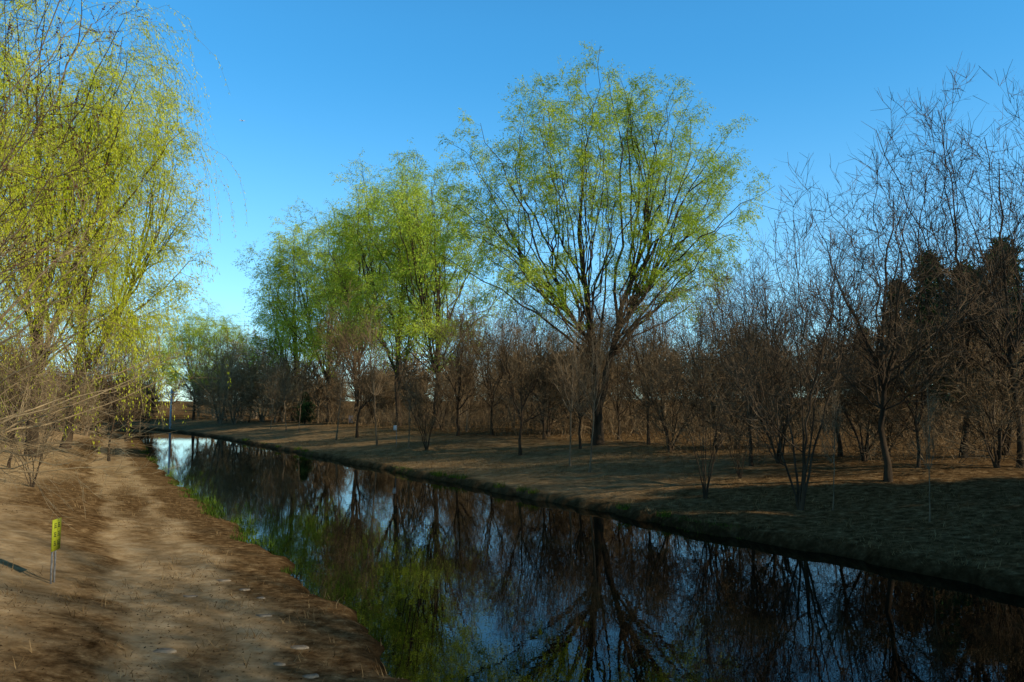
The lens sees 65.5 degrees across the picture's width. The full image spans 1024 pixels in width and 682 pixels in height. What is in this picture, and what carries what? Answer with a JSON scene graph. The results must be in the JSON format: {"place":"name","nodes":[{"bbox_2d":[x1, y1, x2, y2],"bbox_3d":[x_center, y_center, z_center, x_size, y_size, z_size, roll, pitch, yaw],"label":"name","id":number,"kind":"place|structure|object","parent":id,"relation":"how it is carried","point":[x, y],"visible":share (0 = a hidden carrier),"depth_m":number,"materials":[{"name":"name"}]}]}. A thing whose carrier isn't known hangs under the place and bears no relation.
{"place":"outdoors","nodes":[
{"label":"outdoors","id":0,"kind":"place"},
{"bbox_2d":[0,398,1023,681],"bbox_3d":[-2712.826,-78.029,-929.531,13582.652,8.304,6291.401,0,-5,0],"label":"ground","id":1,"kind":"structure","parent":0,"point":[128,554],"depth_m":24.79,"materials":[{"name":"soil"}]},
{"bbox_2d":[0,346,64,439],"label":"bare tree","id":2,"kind":"object","parent":1,"relation":"on","point":[27,393],"visible":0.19,"depth_m":62.24,"materials":[{"name":"brown plant"}]},
{"bbox_2d":[7,354,68,431],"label":"bare tree","id":3,"kind":"object","parent":1,"relation":"on","point":[43,397],"visible":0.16,"depth_m":79.73,"materials":[{"name":"brown plant"}]},
{"bbox_2d":[0,312,78,467],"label":"bare tree","id":4,"kind":"object","parent":1,"relation":"on","point":[23,418],"visible":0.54,"depth_m":39.09,"materials":[{"name":"brown plant"}]},
{"bbox_2d":[0,360,82,487],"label":"bare shrub","id":5,"kind":"object","parent":1,"relation":"on","point":[40,463],"visible":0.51,"depth_m":31.65,"materials":[{"name":"brown plant"}]},
{"bbox_2d":[50,517,61,583],"bbox_3d":[-9.306,4.381,16.191,0.064,1.509,0.420,1,-5,-9],"label":"warning sign","id":6,"kind":"object","parent":1,"relation":"on","point":[56,535],"visible":0.94,"depth_m":16.21,"materials":[{"name":"yellow metal"}]},
{"bbox_2d":[39,372,89,430],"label":"bare tree","id":7,"kind":"object","parent":1,"relation":"on","point":[63,394],"visible":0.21,"depth_m":92.57,"materials":[{"name":"brown plant"}]},
{"bbox_2d":[0,26,134,447],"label":"weeping willow","id":8,"kind":"object","parent":1,"relation":"on","point":[12,195],"visible":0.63,"depth_m":37.40,"materials":[{"name":"green plant"}]},
{"bbox_2d":[46,349,95,428],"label":"bare tree","id":9,"kind":"object","parent":1,"relation":"on","point":[66,376],"visible":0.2,"depth_m":97.03,"materials":[{"name":"brown plant"}]},
{"bbox_2d":[0,0,151,323],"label":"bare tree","id":10,"kind":"object","parent":1,"relation":"on","point":[41,176],"visible":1,"depth_m":12.42,"materials":[{"name":"brown plant"}]},
{"bbox_2d":[62,371,112,435],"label":"bare tree","id":11,"kind":"object","parent":1,"relation":"on","point":[88,423],"visible":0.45,"depth_m":94.21,"materials":[{"name":"brown plant"}]},
{"bbox_2d":[0,92,208,530],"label":"bare tree","id":12,"kind":"object","parent":1,"relation":"on","point":[20,414],"visible":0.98,"depth_m":15.42,"materials":[{"name":"brown plant"}]},
{"bbox_2d":[63,280,157,460],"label":"bare tree","id":13,"kind":"object","parent":1,"relation":"on","point":[104,396],"visible":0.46,"depth_m":57.15,"materials":[{"name":"brown plant"}]},
{"bbox_2d":[4,43,219,449],"bbox_3d":[-32.205,-7.575,64.034,16.317,32.437,16.861,2,-5,-19],"label":"willow tree","id":14,"kind":"object","parent":1,"relation":"on","point":[173,250],"visible":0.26,"depth_m":64.97,"materials":[{"name":"green plant"}]},
{"bbox_2d":[0,0,247,456],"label":"weeping willow","id":15,"kind":"object","parent":1,"relation":"on","point":[103,193],"visible":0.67,"depth_m":51.08,"materials":[{"name":"green plant"}]},
{"bbox_2d":[85,302,189,441],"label":"bare tree","id":16,"kind":"object","parent":1,"relation":"on","point":[128,428],"visible":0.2,"depth_m":95.06,"materials":[{"name":"brown plant"}]},
{"bbox_2d":[103,313,192,417],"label":"willow tree","id":17,"kind":"object","parent":1,"relation":"on","point":[164,367],"visible":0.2,"depth_m":201.95,"materials":[{"name":"green plant"}]},
{"bbox_2d":[142,294,241,419],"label":"willow tree","id":18,"kind":"object","parent":1,"relation":"on","point":[193,329],"visible":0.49,"depth_m":177.19,"materials":[{"name":"green plant"}]},
{"bbox_2d":[184,349,231,418],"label":"bare tree","id":19,"kind":"object","parent":1,"relation":"on","point":[204,396],"visible":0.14,"depth_m":177.69,"materials":[{"name":"brown plant"}]},
{"bbox_2d":[168,320,266,423],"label":"bare tree","id":20,"kind":"object","parent":1,"relation":"on","point":[204,370],"visible":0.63,"depth_m":148.55,"materials":[{"name":"brown plant"}]},
{"bbox_2d":[181,313,260,419],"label":"willow tree","id":21,"kind":"object","parent":1,"relation":"on","point":[226,330],"visible":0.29,"depth_m":169.22,"materials":[{"name":"green plant"}]},
{"bbox_2d":[198,342,272,424],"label":"bare tree","id":22,"kind":"object","parent":1,"relation":"on","point":[233,419],"visible":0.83,"depth_m":142.38,"materials":[{"name":"brown plant"}]},
{"bbox_2d":[203,334,275,420],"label":"bare tree","id":23,"kind":"object","parent":1,"relation":"on","point":[239,417],"visible":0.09,"depth_m":157.36,"materials":[{"name":"brown plant"}]},
{"bbox_2d":[229,526,256,542],"bbox_3d":[-8.360,6.010,24.696,0.895,0.452,1.123,2,-5,-20],"label":"iris clump","id":24,"kind":"object","parent":1,"relation":"on","point":[239,538],"visible":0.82,"depth_m":24.63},
{"bbox_2d":[228,350,273,422],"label":"bare tree","id":25,"kind":"object","parent":1,"relation":"on","point":[249,387],"visible":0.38,"depth_m":145.69,"materials":[{"name":"brown plant"}]},
{"bbox_2d":[246,534,274,547],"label":"iris clump","id":26,"kind":"object","parent":1,"relation":"on","point":[265,541],"visible":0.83,"depth_m":23.90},
{"bbox_2d":[219,330,305,421],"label":"bare tree","id":27,"kind":"object","parent":1,"relation":"on","point":[245,393],"visible":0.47,"depth_m":143.00,"materials":[{"name":"brown plant"}]},
{"bbox_2d":[259,356,283,429],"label":"sapling","id":28,"kind":"object","parent":1,"relation":"on","point":[274,393],"visible":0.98,"depth_m":116.20,"materials":[{"name":"brown plant"}]},
{"bbox_2d":[237,331,312,422],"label":"bare tree","id":29,"kind":"object","parent":1,"relation":"on","point":[277,392],"visible":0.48,"depth_m":137.66,"materials":[{"name":"brown plant"}]},
{"bbox_2d":[248,348,312,421],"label":"bare tree","id":30,"kind":"object","parent":1,"relation":"on","point":[286,407],"visible":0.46,"depth_m":137.34,"materials":[{"name":"brown plant"}]},
{"bbox_2d":[273,346,300,430],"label":"sapling","id":31,"kind":"object","parent":1,"relation":"on","point":[283,378],"visible":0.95,"depth_m":107.81,"materials":[{"name":"brown plant"}]},
{"bbox_2d":[287,353,312,431],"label":"sapling","id":32,"kind":"object","parent":1,"relation":"on","point":[301,390],"visible":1,"depth_m":103.10,"materials":[{"name":"brown plant"}]},
{"bbox_2d":[230,224,373,420],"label":"willow tree","id":33,"kind":"object","parent":1,"relation":"on","point":[271,326],"visible":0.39,"depth_m":137.03,"materials":[{"name":"green plant"}]},
{"bbox_2d":[292,391,316,423],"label":"evergreen bush","id":34,"kind":"object","parent":1,"relation":"on","point":[306,405],"visible":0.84,"depth_m":121.55,"materials":[{"name":"green plant"}]},
{"bbox_2d":[292,381,325,420],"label":"bare tree","id":35,"kind":"object","parent":1,"relation":"on","point":[309,391],"visible":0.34,"depth_m":131.83,"materials":[{"name":"brown plant"}]},
{"bbox_2d":[243,197,376,421],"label":"willow tree","id":36,"kind":"object","parent":1,"relation":"on","point":[298,327],"visible":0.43,"depth_m":129.15,"materials":[{"name":"green plant"}]},
{"bbox_2d":[314,324,358,439],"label":"sapling","id":37,"kind":"object","parent":1,"relation":"on","point":[341,385],"visible":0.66,"depth_m":84.08,"materials":[{"name":"brown plant"}]},
{"bbox_2d":[323,367,349,420],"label":"bare tree","id":38,"kind":"object","parent":1,"relation":"on","point":[337,404],"visible":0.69,"depth_m":125.93,"materials":[{"name":"brown plant"}]},
{"bbox_2d":[307,276,397,437],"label":"bare tree","id":39,"kind":"object","parent":1,"relation":"on","point":[346,356],"visible":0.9,"depth_m":82.32,"materials":[{"name":"brown plant"}]},
{"bbox_2d":[290,163,432,422],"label":"willow tree","id":40,"kind":"object","parent":1,"relation":"on","point":[350,264],"visible":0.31,"depth_m":117.35,"materials":[{"name":"green plant"}]},
{"bbox_2d":[342,360,391,422],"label":"bare tree","id":41,"kind":"object","parent":1,"relation":"on","point":[364,397],"visible":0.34,"depth_m":114.45,"materials":[{"name":"brown plant"}]},
{"bbox_2d":[345,379,394,422],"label":"bare tree","id":42,"kind":"object","parent":1,"relation":"on","point":[376,400],"visible":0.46,"depth_m":114.82,"materials":[{"name":"brown plant"}]},
{"bbox_2d":[358,357,395,420],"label":"bare tree","id":43,"kind":"object","parent":1,"relation":"on","point":[383,372],"visible":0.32,"depth_m":114.62,"materials":[{"name":"brown plant"}]},
{"bbox_2d":[354,295,402,445],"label":"bare tree","id":44,"kind":"object","parent":1,"relation":"on","point":[373,379],"visible":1,"depth_m":71.59,"materials":[{"name":"brown plant"}]},
{"bbox_2d":[302,150,459,425],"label":"willow tree","id":45,"kind":"object","parent":1,"relation":"on","point":[353,306],"visible":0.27,"depth_m":98.39,"materials":[{"name":"green plant"}]},
{"bbox_2d":[391,333,431,448],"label":"sapling","id":46,"kind":"object","parent":1,"relation":"on","point":[404,394],"visible":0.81,"depth_m":64.96,"materials":[{"name":"brown plant"}]},
{"bbox_2d":[395,345,465,450],"bbox_3d":[-6.471,4.454,61.500,5.865,8.074,5.395,0,-5,-1],"label":"bare shrub","id":47,"kind":"object","parent":1,"relation":"on","point":[426,446],"visible":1,"depth_m":61.39,"materials":[{"name":"brown plant"}]},
{"bbox_2d":[341,137,525,428],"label":"willow tree","id":48,"kind":"object","parent":1,"relation":"on","point":[423,236],"visible":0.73,"depth_m":87.93,"materials":[{"name":"green plant"}]},
{"bbox_2d":[138,442,739,538],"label":"shore grass","id":49,"kind":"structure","parent":1,"relation":"on","point":[457,479],"depth_m":29.50,"materials":[{"name":"plant"}]},
{"bbox_2d":[412,357,477,430],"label":"bare tree","id":50,"kind":"object","parent":1,"relation":"on","point":[442,426],"visible":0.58,"depth_m":82.72,"materials":[{"name":"brown plant"}]},
{"bbox_2d":[412,275,502,435],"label":"bare tree","id":51,"kind":"object","parent":1,"relation":"on","point":[456,367],"visible":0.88,"depth_m":72.77,"materials":[{"name":"brown plant"}]},
{"bbox_2d":[435,345,486,426],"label":"bare tree","id":52,"kind":"object","parent":1,"relation":"on","point":[462,409],"visible":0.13,"depth_m":88.83,"materials":[{"name":"brown plant"}]},
{"bbox_2d":[434,323,501,431],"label":"bare tree","id":53,"kind":"object","parent":1,"relation":"on","point":[468,402],"visible":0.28,"depth_m":76.77,"materials":[{"name":"brown plant"}]},
{"bbox_2d":[422,282,544,434],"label":"bare tree","id":54,"kind":"object","parent":1,"relation":"on","point":[487,375],"visible":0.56,"depth_m":71.80,"materials":[{"name":"brown plant"}]},
{"bbox_2d":[479,359,528,422],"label":"bare tree","id":55,"kind":"object","parent":1,"relation":"on","point":[500,394],"visible":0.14,"depth_m":99.66,"materials":[{"name":"brown plant"}]},
{"bbox_2d":[0,325,1020,433],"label":"distant wood","id":56,"kind":"object","parent":1,"relation":"on","point":[318,381],"visible":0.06,"depth_m":125.88,"materials":[{"name":"plant"}]},
{"bbox_2d":[483,318,539,428],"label":"bare tree","id":57,"kind":"object","parent":1,"relation":"on","point":[512,380],"visible":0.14,"depth_m":81.44,"materials":[{"name":"brown plant"}]},
{"bbox_2d":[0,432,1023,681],"bbox_3d":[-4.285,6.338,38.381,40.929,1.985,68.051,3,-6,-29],"label":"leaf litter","id":58,"kind":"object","parent":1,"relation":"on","point":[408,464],"visible":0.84,"depth_m":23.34,"materials":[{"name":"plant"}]},
{"bbox_2d":[454,277,578,455],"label":"bare tree","id":59,"kind":"object","parent":1,"relation":"on","point":[504,357],"visible":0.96,"depth_m":52.17,"materials":[{"name":"brown plant"}]},
{"bbox_2d":[496,348,557,425],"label":"bare tree","id":60,"kind":"object","parent":1,"relation":"on","point":[524,392],"visible":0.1,"depth_m":88.69,"materials":[{"name":"brown plant"}]},
{"bbox_2d":[488,254,604,439],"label":"bare tree","id":61,"kind":"object","parent":1,"relation":"on","point":[544,384],"visible":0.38,"depth_m":61.71,"materials":[{"name":"brown plant"}]},
{"bbox_2d":[497,332,598,437],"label":"bare tree","id":62,"kind":"object","parent":1,"relation":"on","point":[548,429],"visible":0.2,"depth_m":64.27,"materials":[{"name":"brown plant"}]},
{"bbox_2d":[542,303,604,465],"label":"sapling","id":63,"kind":"object","parent":1,"relation":"on","point":[573,380],"visible":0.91,"depth_m":45.48,"materials":[{"name":"brown plant"}]},
{"bbox_2d":[528,319,628,432],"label":"bare tree","id":64,"kind":"object","parent":1,"relation":"on","point":[572,425],"visible":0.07,"depth_m":68.91,"materials":[{"name":"brown plant"}]},
{"bbox_2d":[530,288,631,448],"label":"bare tree","id":65,"kind":"object","parent":1,"relation":"on","point":[565,374],"visible":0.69,"depth_m":52.02,"materials":[{"name":"brown plant"}]},
{"bbox_2d":[559,323,614,471],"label":"sapling","id":66,"kind":"object","parent":1,"relation":"on","point":[595,382],"visible":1,"depth_m":42.08,"materials":[{"name":"brown plant"}]},
{"bbox_2d":[537,262,642,437],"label":"bare tree","id":67,"kind":"object","parent":1,"relation":"on","point":[600,381],"visible":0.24,"depth_m":60.24,"materials":[{"name":"brown plant"}]},
{"bbox_2d":[411,41,774,444],"bbox_3d":[5.677,-6.308,55.028,25.148,26.760,16.093,0,-5,0],"label":"willow tree","id":68,"kind":"object","parent":1,"relation":"on","point":[643,270],"visible":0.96,"depth_m":53.23,"materials":[{"name":"green plant"}]},
{"bbox_2d":[566,293,631,433],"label":"bare tree","id":69,"kind":"object","parent":1,"relation":"on","point":[603,409],"visible":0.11,"depth_m":65.00,"materials":[{"name":"brown plant"}]},
{"bbox_2d":[560,299,677,439],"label":"bare tree","id":70,"kind":"object","parent":1,"relation":"on","point":[617,407],"visible":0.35,"depth_m":56.77,"materials":[{"name":"brown plant"}]},
{"bbox_2d":[597,295,661,432],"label":"bare tree","id":71,"kind":"object","parent":1,"relation":"on","point":[630,384],"visible":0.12,"depth_m":67.17,"materials":[{"name":"brown plant"}]},
{"bbox_2d":[600,333,686,430],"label":"bare tree","id":72,"kind":"object","parent":1,"relation":"on","point":[642,394],"visible":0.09,"depth_m":68.45,"materials":[{"name":"brown plant"}]},
{"bbox_2d":[268,387,1023,464],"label":"undergrowth","id":73,"kind":"object","parent":1,"relation":"on","point":[405,414],"visible":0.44,"depth_m":63.44,"materials":[{"name":"plant"}]},
{"bbox_2d":[591,251,701,444],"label":"bare tree","id":74,"kind":"object","parent":1,"relation":"on","point":[648,344],"visible":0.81,"depth_m":51.52,"materials":[{"name":"brown plant"}]},
{"bbox_2d":[619,297,700,432],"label":"bare tree","id":75,"kind":"object","parent":1,"relation":"on","point":[661,319],"visible":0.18,"depth_m":64.05,"materials":[{"name":"brown plant"}]},
{"bbox_2d":[603,331,721,455],"bbox_3d":[9.061,3.364,46.239,6.727,7.834,6.778,4,-7,-42],"label":"bare shrub","id":76,"kind":"object","parent":1,"relation":"on","point":[671,445],"visible":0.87,"depth_m":45.65,"materials":[{"name":"brown plant"}]},
{"bbox_2d":[645,284,760,498],"bbox_3d":[7.770,2.020,31.898,3.992,8.535,4.340,3,-6,-35],"label":"bare shrub","id":77,"kind":"object","parent":1,"relation":"on","point":[703,483],"visible":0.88,"depth_m":31.42,"materials":[{"name":"brown plant"}]},
{"bbox_2d":[633,260,781,447],"bbox_3d":[11.971,0.644,46.958,8.148,11.380,7.397,3,-5,-27],"label":"bare tree","id":78,"kind":"object","parent":1,"relation":"on","point":[704,319],"visible":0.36,"depth_m":46.65,"materials":[{"name":"brown plant"}]},
{"bbox_2d":[656,306,786,447],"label":"bare tree","id":79,"kind":"object","parent":1,"relation":"on","point":[684,334],"visible":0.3,"depth_m":46.41,"materials":[{"name":"brown plant"}]},
{"bbox_2d":[666,306,814,449],"bbox_3d":[13.014,2.377,45.265,8.293,9.374,7.630,-3,-6,32],"label":"bare shrub","id":80,"kind":"object","parent":1,"relation":"on","point":[736,423],"visible":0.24,"depth_m":45.18,"materials":[{"name":"brown plant"}]},
{"bbox_2d":[704,380,776,478],"bbox_3d":[9.931,3.793,34.599,3.219,4.431,2.961,-1,-5,14],"label":"bare shrub","id":81,"kind":"object","parent":1,"relation":"on","point":[739,473],"visible":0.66,"depth_m":34.49,"materials":[{"name":"brown plant"}]},
{"bbox_2d":[676,229,833,465],"bbox_3d":[11.146,0.338,38.385,7.292,11.317,7.302,4,-6,-36],"label":"bare tree","id":82,"kind":"object","parent":1,"relation":"on","point":[750,463],"visible":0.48,"depth_m":38.22,"materials":[{"name":"brown plant"}]},
{"bbox_2d":[703,232,827,440],"bbox_3d":[15.720,-0.388,49.031,7.662,13.165,7.777,4,-6,-41],"label":"bare tree","id":83,"kind":"object","parent":1,"relation":"on","point":[752,262],"visible":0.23,"depth_m":48.96,"materials":[{"name":"brown plant"}]},
{"bbox_2d":[710,328,845,464],"bbox_3d":[12.755,3.012,38.262,6.239,7.211,6.192,5,-7,-43],"label":"bare shrub","id":84,"kind":"object","parent":1,"relation":"on","point":[778,456],"visible":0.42,"depth_m":37.79,"materials":[{"name":"brown plant"}]},
{"bbox_2d":[680,177,923,510],"bbox_3d":[10.286,0.094,28.608,7.927,11.852,8.054,-4,-6,37],"label":"bare tree","id":85,"kind":"object","parent":1,"relation":"on","point":[800,502],"visible":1,"depth_m":28.23,"materials":[{"name":"brown plant"}]},
{"bbox_2d":[793,333,845,427],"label":"bare tree","id":86,"kind":"object","parent":1,"relation":"on","point":[818,374],"visible":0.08,"depth_m":61.90,"materials":[{"name":"brown plant"}]},
{"bbox_2d":[811,377,845,509],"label":"sapling","id":87,"kind":"object","parent":1,"relation":"on","point":[835,430],"visible":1,"depth_m":27.67,"materials":[{"name":"brown plant"}]},
{"bbox_2d":[766,209,924,456],"bbox_3d":[16.273,-0.579,39.825,6.286,12.691,7.957,1,-5,-12],"label":"bare tree","id":88,"kind":"object","parent":1,"relation":"on","point":[840,447],"visible":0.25,"depth_m":39.79,"materials":[{"name":"brown plant"}]},
{"bbox_2d":[785,333,929,463],"bbox_3d":[15.861,2.819,36.265,5.758,6.705,5.801,4,-7,-42],"label":"bare shrub","id":89,"kind":"object","parent":1,"relation":"on","point":[862,450],"visible":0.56,"depth_m":35.77,"materials":[{"name":"brown plant"}]},
{"bbox_2d":[828,275,933,447],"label":"bare tree","id":90,"kind":"object","parent":1,"relation":"on","point":[879,312],"visible":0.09,"depth_m":43.05,"materials":[{"name":"brown plant"}]},
{"bbox_2d":[808,343,954,461],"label":"bare tree","id":91,"kind":"object","parent":1,"relation":"on","point":[901,430],"visible":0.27,"depth_m":36.62,"materials":[{"name":"brown plant"}]},
{"bbox_2d":[773,108,1023,481],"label":"bare tree","id":92,"kind":"object","parent":1,"relation":"on","point":[879,365],"visible":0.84,"depth_m":30.73,"materials":[{"name":"brown plant"}]},
{"bbox_2d":[872,275,932,411],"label":"evergreen tree","id":93,"kind":"object","parent":1,"relation":"on","point":[903,328],"visible":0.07,"depth_m":76.48,"materials":[{"name":"green plant"}]},
{"bbox_2d":[819,53,1023,457],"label":"bare tree","id":94,"kind":"object","parent":1,"relation":"on","point":[954,223],"visible":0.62,"depth_m":35.44,"materials":[{"name":"brown plant"}]},
{"bbox_2d":[905,363,947,521],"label":"sapling","id":95,"kind":"object","parent":1,"relation":"on","point":[928,449],"visible":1,"depth_m":24.65,"materials":[{"name":"brown plant"}]},
{"bbox_2d":[903,250,957,422],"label":"evergreen tree","id":96,"kind":"object","parent":1,"relation":"on","point":[931,309],"visible":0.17,"depth_m":75.29,"materials":[{"name":"green plant"}]},
{"bbox_2d":[848,265,1018,466],"bbox_3d":[17.213,1.046,33.237,6.497,8.419,4.898,-1,-5,9],"label":"bare tree","id":97,"kind":"object","parent":1,"relation":"on","point":[893,419],"visible":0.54,"depth_m":32.78,"materials":[{"name":"brown plant"}]},
{"bbox_2d":[867,62,1023,467],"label":"bare tree","id":98,"kind":"object","parent":1,"relation":"on","point":[1013,343],"visible":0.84,"depth_m":31.86,"materials":[{"name":"brown plant"}]},
{"bbox_2d":[912,253,1000,424],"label":"evergreen tree","id":99,"kind":"object","parent":1,"relation":"on","point":[936,378],"visible":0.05,"depth_m":68.84,"materials":[{"name":"green plant"}]},
{"bbox_2d":[908,290,1023,456],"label":"bare tree","id":100,"kind":"object","parent":1,"relation":"on","point":[1008,404],"visible":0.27,"depth_m":35.36,"materials":[{"name":"brown plant"}]},
{"bbox_2d":[914,328,1023,468],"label":"bare shrub","id":101,"kind":"object","parent":1,"relation":"on","point":[971,394],"visible":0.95,"depth_m":31.41,"materials":[{"name":"brown plant"}]},
{"bbox_2d":[945,232,1023,413],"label":"evergreen tree","id":102,"kind":"object","parent":1,"relation":"on","point":[991,258],"visible":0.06,"depth_m":63.34,"materials":[{"name":"green plant"}]},
{"bbox_2d":[947,216,1023,447],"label":"bare tree","id":103,"kind":"object","parent":1,"relation":"on","point":[993,411],"visible":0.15,"depth_m":40.51,"materials":[{"name":"brown plant"}]},
{"bbox_2d":[0,0,1023,400],"label":"sky","id":104,"kind":"structure","parent":0,"point":[314,85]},
{"bbox_2d":[95,427,1023,681],"bbox_3d":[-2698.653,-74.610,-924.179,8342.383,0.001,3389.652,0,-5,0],"label":"water","id":105,"kind":"structure","parent":0,"point":[428,580],"depth_m":18.49,"materials":[{"name":"black liquid"}]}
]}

